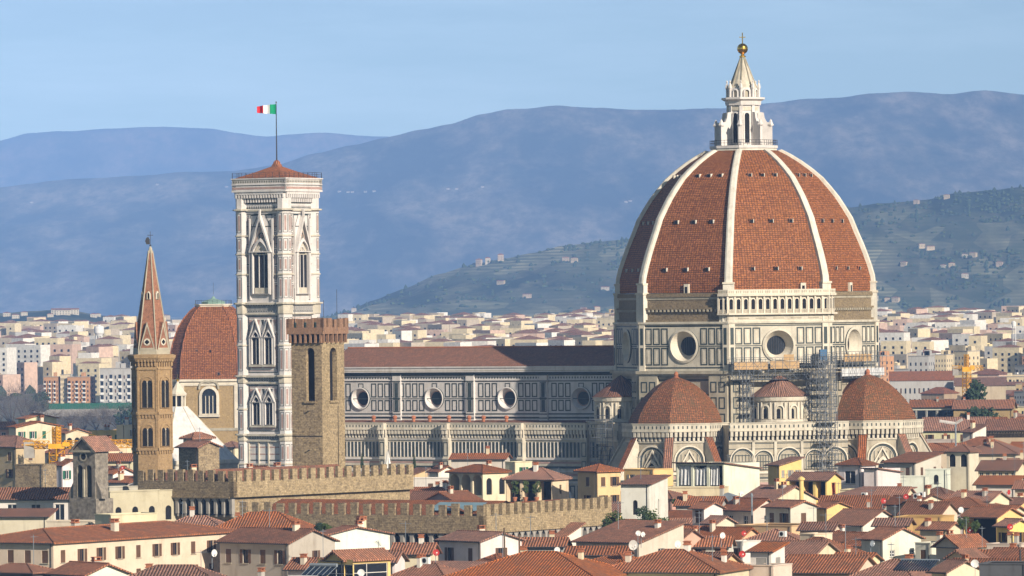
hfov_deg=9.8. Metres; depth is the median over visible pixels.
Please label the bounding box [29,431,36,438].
window
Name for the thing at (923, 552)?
window
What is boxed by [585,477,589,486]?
window
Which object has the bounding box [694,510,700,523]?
window
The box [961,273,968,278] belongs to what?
villa
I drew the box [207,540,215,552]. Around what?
window
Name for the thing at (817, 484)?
house
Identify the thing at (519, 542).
iron pole
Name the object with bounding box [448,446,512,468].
house
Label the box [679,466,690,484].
curtain
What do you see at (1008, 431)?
house
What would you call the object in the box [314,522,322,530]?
bush
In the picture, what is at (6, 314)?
villa
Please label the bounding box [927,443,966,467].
house
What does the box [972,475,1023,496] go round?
house
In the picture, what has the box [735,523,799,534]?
house
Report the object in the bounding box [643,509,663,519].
bush
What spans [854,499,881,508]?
house
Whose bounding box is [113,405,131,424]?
pine tree
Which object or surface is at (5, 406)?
bare tree
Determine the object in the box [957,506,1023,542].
house
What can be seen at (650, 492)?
house
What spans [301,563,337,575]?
solar collector
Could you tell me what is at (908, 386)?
city house
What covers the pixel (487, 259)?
villa
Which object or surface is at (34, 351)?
distant houses
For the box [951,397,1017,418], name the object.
house
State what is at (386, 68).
sky
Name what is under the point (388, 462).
parasol
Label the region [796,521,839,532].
house
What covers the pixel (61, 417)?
bare tree
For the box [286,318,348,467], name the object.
palace tower
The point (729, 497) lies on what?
house
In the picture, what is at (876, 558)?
house
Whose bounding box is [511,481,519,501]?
potted tree
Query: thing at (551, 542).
house
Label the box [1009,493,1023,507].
house
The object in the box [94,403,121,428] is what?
bare tree
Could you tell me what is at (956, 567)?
house
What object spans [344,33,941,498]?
cathedral
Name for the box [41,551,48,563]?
window
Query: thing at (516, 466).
house
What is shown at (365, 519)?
house
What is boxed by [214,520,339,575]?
house
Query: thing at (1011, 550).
house
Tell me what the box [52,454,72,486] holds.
house
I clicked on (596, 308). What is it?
villa
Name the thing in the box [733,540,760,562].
house
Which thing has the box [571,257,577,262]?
villa
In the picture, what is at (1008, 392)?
city house
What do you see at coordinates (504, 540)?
iron pole
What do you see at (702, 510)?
house
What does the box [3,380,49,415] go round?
bare tree
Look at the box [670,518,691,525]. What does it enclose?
house
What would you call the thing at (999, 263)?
villa
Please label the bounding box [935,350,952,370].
apartment block
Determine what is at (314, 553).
window
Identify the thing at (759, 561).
window
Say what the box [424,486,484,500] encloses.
house
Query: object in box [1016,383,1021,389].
apartment block
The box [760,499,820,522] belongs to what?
house
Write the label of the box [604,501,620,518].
house
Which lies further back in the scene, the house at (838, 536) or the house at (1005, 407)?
the house at (1005, 407)
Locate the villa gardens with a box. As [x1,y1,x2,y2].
[342,196,1014,312]
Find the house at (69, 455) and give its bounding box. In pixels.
[45,449,72,463]
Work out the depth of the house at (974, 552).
851.58 m
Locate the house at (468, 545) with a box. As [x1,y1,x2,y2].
[433,525,526,560]
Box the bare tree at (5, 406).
[0,390,16,420]
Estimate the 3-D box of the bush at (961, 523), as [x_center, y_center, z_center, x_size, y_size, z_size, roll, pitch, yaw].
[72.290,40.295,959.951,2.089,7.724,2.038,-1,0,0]
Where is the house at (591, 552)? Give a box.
[563,546,634,558]
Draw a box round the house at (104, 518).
[94,512,157,524]
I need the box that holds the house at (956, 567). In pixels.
[925,554,978,575]
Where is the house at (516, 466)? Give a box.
[505,461,531,475]
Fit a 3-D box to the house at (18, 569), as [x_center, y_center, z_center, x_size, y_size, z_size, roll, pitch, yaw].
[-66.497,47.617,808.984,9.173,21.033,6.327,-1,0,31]
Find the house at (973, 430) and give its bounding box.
[959,420,988,441]
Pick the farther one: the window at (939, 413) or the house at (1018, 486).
the window at (939, 413)
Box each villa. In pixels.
[3,312,10,316]
[12,314,18,318]
[21,311,27,315]
[51,308,65,313]
[56,309,70,314]
[66,308,78,314]
[476,258,481,266]
[485,257,490,264]
[497,280,504,284]
[498,253,503,260]
[523,293,531,297]
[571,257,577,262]
[593,306,599,310]
[601,286,608,290]
[891,297,899,302]
[900,261,907,266]
[917,243,924,248]
[925,246,934,250]
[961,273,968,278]
[969,252,977,257]
[996,261,1002,266]
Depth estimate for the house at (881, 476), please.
1196.45 m
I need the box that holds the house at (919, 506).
[896,496,961,520]
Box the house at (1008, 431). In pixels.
[985,417,1023,443]
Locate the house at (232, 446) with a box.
[224,441,238,467]
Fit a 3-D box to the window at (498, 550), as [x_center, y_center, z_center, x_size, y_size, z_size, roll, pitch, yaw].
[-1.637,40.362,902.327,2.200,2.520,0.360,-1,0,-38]
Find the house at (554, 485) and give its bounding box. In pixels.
[502,462,572,501]
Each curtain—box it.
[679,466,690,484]
[695,467,706,484]
[711,466,718,484]
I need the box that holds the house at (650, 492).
[617,475,670,520]
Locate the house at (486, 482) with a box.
[444,460,511,500]
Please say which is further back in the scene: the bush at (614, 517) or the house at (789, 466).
the house at (789, 466)
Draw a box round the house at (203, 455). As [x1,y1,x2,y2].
[174,440,222,470]
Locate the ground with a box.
[0,315,330,429]
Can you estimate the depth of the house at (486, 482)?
1153.12 m
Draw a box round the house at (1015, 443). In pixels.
[1010,441,1023,447]
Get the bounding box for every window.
[6,469,12,477]
[7,504,15,507]
[8,550,13,562]
[18,432,25,437]
[25,550,31,563]
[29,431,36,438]
[31,504,39,507]
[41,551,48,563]
[42,431,46,438]
[55,504,63,519]
[60,550,64,563]
[63,470,70,479]
[78,549,86,560]
[97,547,105,560]
[115,546,124,559]
[136,545,141,558]
[152,544,161,556]
[171,542,179,555]
[191,541,194,554]
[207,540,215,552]
[226,549,231,563]
[240,549,250,563]
[260,550,265,564]
[274,550,284,564]
[312,550,319,556]
[328,564,352,575]
[353,562,386,575]
[445,547,453,560]
[468,548,472,560]
[496,548,506,553]
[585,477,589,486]
[601,477,605,486]
[610,477,618,486]
[611,495,618,500]
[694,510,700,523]
[734,548,739,557]
[744,516,747,523]
[756,558,765,564]
[770,513,773,522]
[779,513,787,522]
[801,513,805,520]
[845,471,855,484]
[913,410,924,418]
[918,410,935,418]
[920,550,925,558]
[926,435,933,438]
[927,410,945,416]
[947,410,953,416]
[999,532,1006,541]
[1019,532,1023,541]
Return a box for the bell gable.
[68,435,119,519]
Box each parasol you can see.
[385,450,390,469]
[413,455,415,487]
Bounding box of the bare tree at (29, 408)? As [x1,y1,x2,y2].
[12,394,56,417]
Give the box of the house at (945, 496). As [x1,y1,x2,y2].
[911,494,951,498]
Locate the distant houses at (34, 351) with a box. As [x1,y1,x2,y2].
[0,306,1023,395]
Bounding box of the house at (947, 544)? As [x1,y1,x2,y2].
[930,530,988,564]
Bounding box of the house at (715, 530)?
[697,520,759,539]
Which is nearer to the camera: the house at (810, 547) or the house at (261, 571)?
the house at (261, 571)
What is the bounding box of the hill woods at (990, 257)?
[322,184,1023,316]
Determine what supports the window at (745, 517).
in the house at (737, 512)
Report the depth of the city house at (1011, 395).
2714.76 m
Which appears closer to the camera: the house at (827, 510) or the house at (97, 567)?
the house at (97, 567)
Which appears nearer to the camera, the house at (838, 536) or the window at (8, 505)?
the house at (838, 536)
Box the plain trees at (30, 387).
[0,385,35,395]
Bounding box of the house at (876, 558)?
[834,545,884,563]
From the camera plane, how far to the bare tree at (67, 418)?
2689.38 m
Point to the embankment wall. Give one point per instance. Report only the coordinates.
(75, 410)
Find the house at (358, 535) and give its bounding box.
[320,517,394,549]
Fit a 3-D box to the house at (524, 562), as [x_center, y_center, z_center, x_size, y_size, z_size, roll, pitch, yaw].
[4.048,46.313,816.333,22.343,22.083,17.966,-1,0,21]
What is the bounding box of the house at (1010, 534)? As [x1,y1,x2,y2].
[986,531,1023,548]
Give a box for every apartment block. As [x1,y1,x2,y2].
[44,372,60,403]
[60,370,69,402]
[67,372,95,402]
[100,362,131,402]
[605,309,613,313]
[879,351,893,383]
[894,362,905,368]
[894,365,907,370]
[908,350,934,370]
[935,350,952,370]
[954,346,979,373]
[954,372,977,388]
[997,373,1023,381]
[1014,387,1023,405]
[1015,365,1023,373]
[1015,406,1023,413]
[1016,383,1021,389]
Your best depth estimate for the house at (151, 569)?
793.43 m
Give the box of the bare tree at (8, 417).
[0,379,34,422]
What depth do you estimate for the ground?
3038.66 m
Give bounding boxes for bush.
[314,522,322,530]
[322,523,331,529]
[600,517,614,527]
[602,510,624,525]
[635,505,651,519]
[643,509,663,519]
[957,516,968,533]
[969,520,979,532]
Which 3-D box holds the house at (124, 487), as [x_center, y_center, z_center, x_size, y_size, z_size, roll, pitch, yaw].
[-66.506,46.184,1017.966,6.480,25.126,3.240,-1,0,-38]
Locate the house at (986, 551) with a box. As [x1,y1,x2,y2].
[979,549,991,554]
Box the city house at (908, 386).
[889,371,953,402]
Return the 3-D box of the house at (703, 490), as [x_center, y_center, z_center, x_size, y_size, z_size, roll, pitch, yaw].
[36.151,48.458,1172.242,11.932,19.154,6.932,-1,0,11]
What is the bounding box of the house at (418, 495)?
[410,491,437,499]
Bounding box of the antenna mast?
[940,418,962,445]
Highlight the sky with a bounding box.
[0,0,1023,140]
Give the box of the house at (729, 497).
[719,485,736,501]
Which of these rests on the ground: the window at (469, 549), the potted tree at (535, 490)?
the potted tree at (535, 490)
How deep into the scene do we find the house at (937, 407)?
1701.48 m
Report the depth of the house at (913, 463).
1283.65 m
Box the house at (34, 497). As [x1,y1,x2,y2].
[0,487,70,519]
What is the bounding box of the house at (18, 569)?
[0,563,53,575]
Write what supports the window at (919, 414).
in the house at (937, 407)
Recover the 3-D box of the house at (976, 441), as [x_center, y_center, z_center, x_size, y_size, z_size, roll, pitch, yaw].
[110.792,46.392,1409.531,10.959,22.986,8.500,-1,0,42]
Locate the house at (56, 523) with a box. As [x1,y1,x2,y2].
[46,520,94,526]
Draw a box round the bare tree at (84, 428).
[61,406,101,429]
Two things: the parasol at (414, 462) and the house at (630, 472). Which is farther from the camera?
the house at (630, 472)
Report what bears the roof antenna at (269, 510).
on the house at (246, 551)
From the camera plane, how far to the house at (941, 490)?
1133.05 m
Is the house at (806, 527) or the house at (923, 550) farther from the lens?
the house at (806, 527)
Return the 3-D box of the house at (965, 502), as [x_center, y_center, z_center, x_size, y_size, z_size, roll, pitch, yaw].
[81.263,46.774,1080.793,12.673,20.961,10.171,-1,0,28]
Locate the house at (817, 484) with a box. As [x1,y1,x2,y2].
[785,472,844,504]
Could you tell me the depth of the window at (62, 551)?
851.73 m
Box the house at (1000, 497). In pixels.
[948,488,1012,504]
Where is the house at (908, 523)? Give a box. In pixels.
[871,518,916,530]
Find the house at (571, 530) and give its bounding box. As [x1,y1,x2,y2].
[555,522,585,545]
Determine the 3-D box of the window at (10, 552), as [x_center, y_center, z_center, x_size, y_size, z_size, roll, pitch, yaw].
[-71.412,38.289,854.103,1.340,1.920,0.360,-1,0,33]
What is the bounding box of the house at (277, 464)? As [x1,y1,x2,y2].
[246,462,280,467]
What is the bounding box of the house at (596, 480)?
[573,464,623,500]
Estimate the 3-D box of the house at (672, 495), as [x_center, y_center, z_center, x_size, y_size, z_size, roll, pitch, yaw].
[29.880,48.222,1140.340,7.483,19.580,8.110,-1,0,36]
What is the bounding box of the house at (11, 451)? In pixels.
[0,435,47,486]
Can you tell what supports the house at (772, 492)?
on the ground
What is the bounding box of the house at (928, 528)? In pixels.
[915,517,964,541]
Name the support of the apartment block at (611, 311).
on the ground
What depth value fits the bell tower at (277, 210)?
1369.24 m
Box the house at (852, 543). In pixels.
[843,538,860,549]
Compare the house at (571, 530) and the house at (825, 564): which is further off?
the house at (571, 530)
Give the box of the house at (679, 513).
[668,510,691,520]
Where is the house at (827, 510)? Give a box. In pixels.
[817,500,853,521]
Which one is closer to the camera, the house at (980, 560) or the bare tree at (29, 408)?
the house at (980, 560)
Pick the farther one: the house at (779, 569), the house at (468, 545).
the house at (468, 545)
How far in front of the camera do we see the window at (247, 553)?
873.85 m
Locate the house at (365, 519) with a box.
[356,516,371,528]
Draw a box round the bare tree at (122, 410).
[102,401,131,426]
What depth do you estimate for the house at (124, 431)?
1430.95 m
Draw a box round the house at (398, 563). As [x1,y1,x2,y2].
[387,550,409,573]
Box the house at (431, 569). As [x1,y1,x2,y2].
[391,554,459,575]
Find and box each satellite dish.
[212,549,216,556]
[357,569,364,575]
[433,549,439,561]
[629,540,637,558]
[675,540,680,547]
[739,551,745,559]
[971,560,978,567]
[1007,524,1012,529]
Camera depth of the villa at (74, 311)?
6816.95 m
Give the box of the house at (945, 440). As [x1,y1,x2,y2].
[924,433,954,442]
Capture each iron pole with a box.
[503,528,504,556]
[518,534,519,552]
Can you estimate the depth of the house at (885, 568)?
826.71 m
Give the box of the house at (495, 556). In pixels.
[475,553,509,561]
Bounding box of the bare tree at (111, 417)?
[97,402,127,428]
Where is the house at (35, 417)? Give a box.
[15,413,59,423]
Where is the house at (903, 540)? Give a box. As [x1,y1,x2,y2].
[856,526,925,562]
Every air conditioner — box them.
[422,557,430,563]
[779,531,786,536]
[913,493,919,498]
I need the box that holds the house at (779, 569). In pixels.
[744,563,792,575]
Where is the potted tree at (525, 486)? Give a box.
[521,480,528,500]
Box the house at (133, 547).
[0,518,235,575]
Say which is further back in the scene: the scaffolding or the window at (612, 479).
the scaffolding
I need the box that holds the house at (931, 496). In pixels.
[902,485,944,502]
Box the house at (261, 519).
[217,511,314,528]
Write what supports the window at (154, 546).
in the house at (133, 547)
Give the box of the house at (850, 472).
[834,457,878,488]
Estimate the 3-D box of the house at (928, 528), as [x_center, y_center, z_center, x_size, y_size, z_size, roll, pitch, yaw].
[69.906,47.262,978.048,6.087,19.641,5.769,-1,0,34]
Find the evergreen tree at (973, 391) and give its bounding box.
[961,379,987,399]
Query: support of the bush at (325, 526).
on the ground
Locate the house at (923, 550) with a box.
[915,531,943,567]
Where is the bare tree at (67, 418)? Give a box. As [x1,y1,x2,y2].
[54,404,88,428]
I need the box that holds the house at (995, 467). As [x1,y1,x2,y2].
[975,460,1023,476]
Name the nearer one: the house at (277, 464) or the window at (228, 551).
the window at (228, 551)
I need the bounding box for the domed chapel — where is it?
[170,296,237,443]
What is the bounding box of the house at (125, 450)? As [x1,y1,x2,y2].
[108,436,131,452]
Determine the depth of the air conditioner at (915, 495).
1079.73 m
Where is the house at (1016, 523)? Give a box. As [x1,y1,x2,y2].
[991,518,1023,541]
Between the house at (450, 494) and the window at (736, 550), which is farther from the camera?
the house at (450, 494)
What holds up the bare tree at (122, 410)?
on the ground
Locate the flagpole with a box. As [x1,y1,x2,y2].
[257,102,276,159]
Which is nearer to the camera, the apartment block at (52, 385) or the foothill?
the apartment block at (52, 385)
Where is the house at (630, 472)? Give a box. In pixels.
[624,468,673,486]
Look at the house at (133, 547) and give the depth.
865.76 m
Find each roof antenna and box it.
[33,535,38,563]
[263,508,274,526]
[399,522,410,544]
[500,533,507,557]
[710,534,717,560]
[845,525,850,551]
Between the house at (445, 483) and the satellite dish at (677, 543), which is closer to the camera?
the satellite dish at (677, 543)
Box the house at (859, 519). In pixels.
[826,508,893,531]
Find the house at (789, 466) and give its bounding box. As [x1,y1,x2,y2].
[764,456,804,484]
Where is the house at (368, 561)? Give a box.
[318,547,395,575]
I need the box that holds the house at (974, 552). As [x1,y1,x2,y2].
[942,548,988,559]
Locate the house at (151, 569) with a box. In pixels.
[129,563,226,575]
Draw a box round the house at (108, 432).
[86,425,116,439]
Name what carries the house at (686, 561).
on the ground
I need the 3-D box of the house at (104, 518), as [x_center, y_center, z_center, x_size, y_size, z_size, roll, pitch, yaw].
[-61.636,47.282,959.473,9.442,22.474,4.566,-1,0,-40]
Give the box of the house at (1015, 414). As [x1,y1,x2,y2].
[1010,410,1023,418]
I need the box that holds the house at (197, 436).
[179,432,215,441]
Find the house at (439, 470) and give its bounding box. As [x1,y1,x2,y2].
[425,462,453,476]
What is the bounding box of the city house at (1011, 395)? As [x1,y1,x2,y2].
[1009,390,1022,398]
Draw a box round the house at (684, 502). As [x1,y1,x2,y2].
[673,491,727,509]
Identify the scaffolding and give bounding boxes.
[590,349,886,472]
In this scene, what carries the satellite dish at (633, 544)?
attached to the house at (614, 558)
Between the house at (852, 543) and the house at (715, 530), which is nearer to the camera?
the house at (852, 543)
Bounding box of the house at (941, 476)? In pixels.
[925,468,950,489]
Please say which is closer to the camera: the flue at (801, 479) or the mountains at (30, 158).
the flue at (801, 479)
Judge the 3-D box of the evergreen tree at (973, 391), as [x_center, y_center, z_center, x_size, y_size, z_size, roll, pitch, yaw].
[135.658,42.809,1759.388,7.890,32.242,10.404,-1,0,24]
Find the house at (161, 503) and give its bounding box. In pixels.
[108,489,176,520]
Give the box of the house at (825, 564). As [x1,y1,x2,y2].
[785,554,876,575]
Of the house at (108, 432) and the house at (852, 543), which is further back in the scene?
the house at (108, 432)
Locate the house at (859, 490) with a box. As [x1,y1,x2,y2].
[834,486,916,494]
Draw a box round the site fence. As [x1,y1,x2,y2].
[49,403,131,408]
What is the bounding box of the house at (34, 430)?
[5,415,63,450]
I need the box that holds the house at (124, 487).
[108,485,137,490]
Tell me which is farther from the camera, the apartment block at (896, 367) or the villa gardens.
the villa gardens
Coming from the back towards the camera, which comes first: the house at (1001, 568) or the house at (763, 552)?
the house at (763, 552)
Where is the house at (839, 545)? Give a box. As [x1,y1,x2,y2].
[806,536,865,551]
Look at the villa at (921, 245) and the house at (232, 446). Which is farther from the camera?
the villa at (921, 245)
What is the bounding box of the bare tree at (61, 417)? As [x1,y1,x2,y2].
[44,404,79,427]
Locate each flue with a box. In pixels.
[750,493,752,523]
[798,476,804,499]
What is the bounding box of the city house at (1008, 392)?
[1006,390,1012,398]
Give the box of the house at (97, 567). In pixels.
[44,557,133,575]
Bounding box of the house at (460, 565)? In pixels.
[431,560,486,569]
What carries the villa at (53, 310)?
on the foothill
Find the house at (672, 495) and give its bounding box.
[668,490,691,510]
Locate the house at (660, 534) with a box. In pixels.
[570,519,688,556]
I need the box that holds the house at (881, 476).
[860,468,903,485]
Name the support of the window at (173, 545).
in the house at (133, 547)
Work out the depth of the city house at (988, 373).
3163.42 m
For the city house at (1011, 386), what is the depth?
3045.15 m
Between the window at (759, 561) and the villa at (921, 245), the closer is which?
the window at (759, 561)
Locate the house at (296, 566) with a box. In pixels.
[282,553,323,575]
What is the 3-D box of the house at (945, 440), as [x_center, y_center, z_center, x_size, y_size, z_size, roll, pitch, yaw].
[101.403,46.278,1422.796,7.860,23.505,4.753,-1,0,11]
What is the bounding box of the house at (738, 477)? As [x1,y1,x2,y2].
[672,462,762,496]
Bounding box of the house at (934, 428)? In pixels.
[922,412,991,442]
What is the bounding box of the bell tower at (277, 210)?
[231,160,322,467]
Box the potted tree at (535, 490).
[532,481,541,500]
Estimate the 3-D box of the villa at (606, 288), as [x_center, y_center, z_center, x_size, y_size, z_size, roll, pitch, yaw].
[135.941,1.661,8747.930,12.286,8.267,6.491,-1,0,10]
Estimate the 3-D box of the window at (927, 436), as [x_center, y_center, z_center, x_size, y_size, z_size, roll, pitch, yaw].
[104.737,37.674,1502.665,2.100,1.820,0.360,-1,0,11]
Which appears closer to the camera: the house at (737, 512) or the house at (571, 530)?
the house at (571, 530)
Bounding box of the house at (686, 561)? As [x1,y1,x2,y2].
[611,541,753,575]
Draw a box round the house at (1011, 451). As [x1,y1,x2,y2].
[974,436,1022,462]
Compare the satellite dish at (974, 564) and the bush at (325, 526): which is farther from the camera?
the bush at (325, 526)
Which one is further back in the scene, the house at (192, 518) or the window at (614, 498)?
the window at (614, 498)
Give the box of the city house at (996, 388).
[954,377,1006,399]
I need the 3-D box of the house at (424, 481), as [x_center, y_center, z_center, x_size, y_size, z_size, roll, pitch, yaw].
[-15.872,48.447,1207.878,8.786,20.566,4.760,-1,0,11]
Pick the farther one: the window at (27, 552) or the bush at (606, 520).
the bush at (606, 520)
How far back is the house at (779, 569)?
825.25 m
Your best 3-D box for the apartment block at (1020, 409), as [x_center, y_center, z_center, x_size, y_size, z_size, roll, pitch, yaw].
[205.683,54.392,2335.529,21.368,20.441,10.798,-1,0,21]
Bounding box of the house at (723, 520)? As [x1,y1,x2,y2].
[698,515,738,526]
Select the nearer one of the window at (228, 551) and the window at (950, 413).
the window at (228, 551)
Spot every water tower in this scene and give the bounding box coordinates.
[94,325,103,338]
[1011,321,1015,334]
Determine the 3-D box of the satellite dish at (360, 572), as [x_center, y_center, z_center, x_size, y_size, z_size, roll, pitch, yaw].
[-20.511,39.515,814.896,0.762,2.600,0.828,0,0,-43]
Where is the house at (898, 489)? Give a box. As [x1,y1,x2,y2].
[872,483,915,496]
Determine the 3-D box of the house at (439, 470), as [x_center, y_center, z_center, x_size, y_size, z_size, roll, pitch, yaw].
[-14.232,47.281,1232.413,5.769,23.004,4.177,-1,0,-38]
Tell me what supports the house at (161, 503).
on the ground
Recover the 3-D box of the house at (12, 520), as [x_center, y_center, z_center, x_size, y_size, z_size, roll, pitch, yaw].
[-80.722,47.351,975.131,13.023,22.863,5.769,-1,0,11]
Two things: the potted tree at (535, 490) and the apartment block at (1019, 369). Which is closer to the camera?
the potted tree at (535, 490)
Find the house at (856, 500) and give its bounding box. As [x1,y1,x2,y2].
[817,495,890,509]
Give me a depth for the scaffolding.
1314.81 m
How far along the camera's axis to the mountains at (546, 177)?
18674.39 m
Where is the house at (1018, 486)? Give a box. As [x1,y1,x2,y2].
[1011,480,1023,496]
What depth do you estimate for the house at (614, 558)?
883.61 m
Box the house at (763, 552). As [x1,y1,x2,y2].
[745,541,789,564]
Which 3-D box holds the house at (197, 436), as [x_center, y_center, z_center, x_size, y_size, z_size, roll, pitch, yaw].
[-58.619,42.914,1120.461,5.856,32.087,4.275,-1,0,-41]
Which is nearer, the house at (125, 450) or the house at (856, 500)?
the house at (856, 500)
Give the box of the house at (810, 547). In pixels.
[783,540,841,557]
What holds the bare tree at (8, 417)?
on the ground
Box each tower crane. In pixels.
[22,426,131,463]
[952,354,983,395]
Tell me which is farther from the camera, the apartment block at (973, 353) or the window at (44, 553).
the apartment block at (973, 353)
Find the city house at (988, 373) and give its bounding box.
[971,369,1006,376]
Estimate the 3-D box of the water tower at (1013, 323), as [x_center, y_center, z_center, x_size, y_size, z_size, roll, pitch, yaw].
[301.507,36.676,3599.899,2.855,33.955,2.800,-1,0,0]
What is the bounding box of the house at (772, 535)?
[743,528,799,541]
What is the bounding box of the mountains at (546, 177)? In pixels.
[0,90,1023,316]
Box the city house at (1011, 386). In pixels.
[1006,382,1021,389]
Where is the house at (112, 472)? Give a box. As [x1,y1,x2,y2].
[108,461,132,479]
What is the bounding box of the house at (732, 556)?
[695,551,743,562]
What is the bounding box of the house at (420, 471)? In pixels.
[370,467,430,476]
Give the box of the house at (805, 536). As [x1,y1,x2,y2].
[799,532,832,539]
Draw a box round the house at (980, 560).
[953,557,1022,562]
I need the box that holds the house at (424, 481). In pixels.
[415,477,448,486]
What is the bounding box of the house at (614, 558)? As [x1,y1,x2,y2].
[592,547,636,564]
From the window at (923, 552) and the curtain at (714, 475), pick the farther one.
the curtain at (714, 475)
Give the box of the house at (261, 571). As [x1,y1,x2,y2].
[257,567,265,575]
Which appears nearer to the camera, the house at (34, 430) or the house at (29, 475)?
the house at (29, 475)
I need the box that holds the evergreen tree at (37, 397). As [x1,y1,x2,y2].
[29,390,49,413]
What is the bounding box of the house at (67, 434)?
[54,423,91,447]
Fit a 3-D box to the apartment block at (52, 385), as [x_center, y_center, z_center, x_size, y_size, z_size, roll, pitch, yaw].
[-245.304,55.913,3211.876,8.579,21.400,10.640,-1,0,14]
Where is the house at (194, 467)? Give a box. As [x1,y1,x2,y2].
[189,464,196,469]
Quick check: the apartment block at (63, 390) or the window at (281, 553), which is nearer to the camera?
the window at (281, 553)
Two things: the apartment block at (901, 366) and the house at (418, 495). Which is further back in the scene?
the apartment block at (901, 366)
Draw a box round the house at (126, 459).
[108,453,132,469]
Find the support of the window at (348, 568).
in the house at (368, 561)
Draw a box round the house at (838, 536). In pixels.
[832,524,866,542]
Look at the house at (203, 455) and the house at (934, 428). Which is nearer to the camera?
the house at (203, 455)
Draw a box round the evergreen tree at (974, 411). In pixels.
[964,406,1003,416]
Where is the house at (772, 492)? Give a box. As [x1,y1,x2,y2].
[742,478,818,503]
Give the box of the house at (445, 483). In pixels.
[410,480,448,493]
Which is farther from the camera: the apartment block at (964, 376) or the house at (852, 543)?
the apartment block at (964, 376)
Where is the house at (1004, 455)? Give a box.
[996,450,1023,459]
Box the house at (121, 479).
[108,471,132,485]
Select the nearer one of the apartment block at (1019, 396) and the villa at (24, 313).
the apartment block at (1019, 396)
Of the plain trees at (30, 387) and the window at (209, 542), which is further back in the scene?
the plain trees at (30, 387)
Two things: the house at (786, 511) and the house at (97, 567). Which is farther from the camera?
the house at (786, 511)
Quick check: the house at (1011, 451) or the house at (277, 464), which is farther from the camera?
the house at (1011, 451)
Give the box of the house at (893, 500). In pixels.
[883,495,910,515]
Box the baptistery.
[172,374,238,469]
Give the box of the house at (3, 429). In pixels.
[0,421,15,435]
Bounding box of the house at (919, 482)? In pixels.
[900,475,929,492]
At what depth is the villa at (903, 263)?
8821.91 m
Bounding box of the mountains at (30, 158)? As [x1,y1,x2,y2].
[0,127,386,186]
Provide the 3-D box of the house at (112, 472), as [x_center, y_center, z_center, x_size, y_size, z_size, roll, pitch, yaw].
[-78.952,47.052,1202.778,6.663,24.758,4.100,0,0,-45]
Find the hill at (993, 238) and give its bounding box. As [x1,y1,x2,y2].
[321,187,1023,318]
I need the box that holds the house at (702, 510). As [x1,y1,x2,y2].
[687,501,726,525]
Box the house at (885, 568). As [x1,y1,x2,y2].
[848,554,931,575]
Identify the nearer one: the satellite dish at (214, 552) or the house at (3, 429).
the satellite dish at (214, 552)
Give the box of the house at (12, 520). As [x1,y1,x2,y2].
[0,508,57,533]
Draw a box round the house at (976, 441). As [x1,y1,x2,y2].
[961,436,1010,446]
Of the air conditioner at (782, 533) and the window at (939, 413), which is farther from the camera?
the window at (939, 413)
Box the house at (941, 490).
[924,486,954,493]
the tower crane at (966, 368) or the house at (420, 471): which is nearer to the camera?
the house at (420, 471)
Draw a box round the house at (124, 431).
[116,417,131,442]
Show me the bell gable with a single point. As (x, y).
(88, 496)
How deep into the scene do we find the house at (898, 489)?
1122.58 m
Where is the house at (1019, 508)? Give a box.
[977,505,1023,519]
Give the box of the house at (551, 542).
[521,530,572,551]
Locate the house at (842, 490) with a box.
[839,488,854,492]
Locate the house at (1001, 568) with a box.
[978,561,1023,575]
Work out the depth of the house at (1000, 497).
1083.35 m
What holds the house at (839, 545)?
on the ground
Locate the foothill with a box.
[0,310,1000,321]
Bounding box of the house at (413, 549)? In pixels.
[390,534,441,568]
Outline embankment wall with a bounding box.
[35,409,122,416]
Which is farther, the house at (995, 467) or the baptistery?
the baptistery
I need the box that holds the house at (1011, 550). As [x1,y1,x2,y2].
[987,543,1023,560]
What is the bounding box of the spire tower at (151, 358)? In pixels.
[127,234,175,485]
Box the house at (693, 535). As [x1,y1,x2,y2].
[684,526,705,550]
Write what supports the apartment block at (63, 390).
on the ground
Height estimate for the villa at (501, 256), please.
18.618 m
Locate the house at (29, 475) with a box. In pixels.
[14,463,56,486]
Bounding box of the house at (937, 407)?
[909,397,955,418]
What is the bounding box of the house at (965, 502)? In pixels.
[941,489,1003,533]
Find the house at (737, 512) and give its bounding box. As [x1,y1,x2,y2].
[723,496,771,526]
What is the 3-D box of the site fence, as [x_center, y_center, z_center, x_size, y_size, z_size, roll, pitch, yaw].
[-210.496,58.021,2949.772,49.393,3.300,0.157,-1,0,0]
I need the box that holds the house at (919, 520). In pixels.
[893,515,954,534]
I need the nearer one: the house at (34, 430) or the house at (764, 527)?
the house at (764, 527)
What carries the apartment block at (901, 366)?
on the ground
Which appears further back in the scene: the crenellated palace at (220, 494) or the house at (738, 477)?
the house at (738, 477)
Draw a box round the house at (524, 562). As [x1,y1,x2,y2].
[443,546,627,575]
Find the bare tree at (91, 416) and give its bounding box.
[72,404,113,429]
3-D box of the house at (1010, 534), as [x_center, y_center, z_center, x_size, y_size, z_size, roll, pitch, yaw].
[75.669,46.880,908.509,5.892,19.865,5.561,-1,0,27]
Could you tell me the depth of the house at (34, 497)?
1001.44 m
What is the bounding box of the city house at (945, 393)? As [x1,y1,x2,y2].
[920,387,958,399]
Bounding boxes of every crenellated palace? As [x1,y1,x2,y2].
[138,463,413,521]
[239,496,611,560]
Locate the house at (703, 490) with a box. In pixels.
[668,486,728,495]
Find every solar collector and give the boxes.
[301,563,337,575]
[893,559,939,571]
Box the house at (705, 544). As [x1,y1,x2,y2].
[692,535,736,551]
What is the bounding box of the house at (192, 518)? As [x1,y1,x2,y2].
[175,506,223,525]
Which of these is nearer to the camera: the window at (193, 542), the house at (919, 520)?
the window at (193, 542)
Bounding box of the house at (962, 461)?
[943,444,981,491]
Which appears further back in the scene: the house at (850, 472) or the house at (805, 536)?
the house at (850, 472)
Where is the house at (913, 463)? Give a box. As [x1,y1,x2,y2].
[880,452,942,475]
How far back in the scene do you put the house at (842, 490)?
1152.07 m

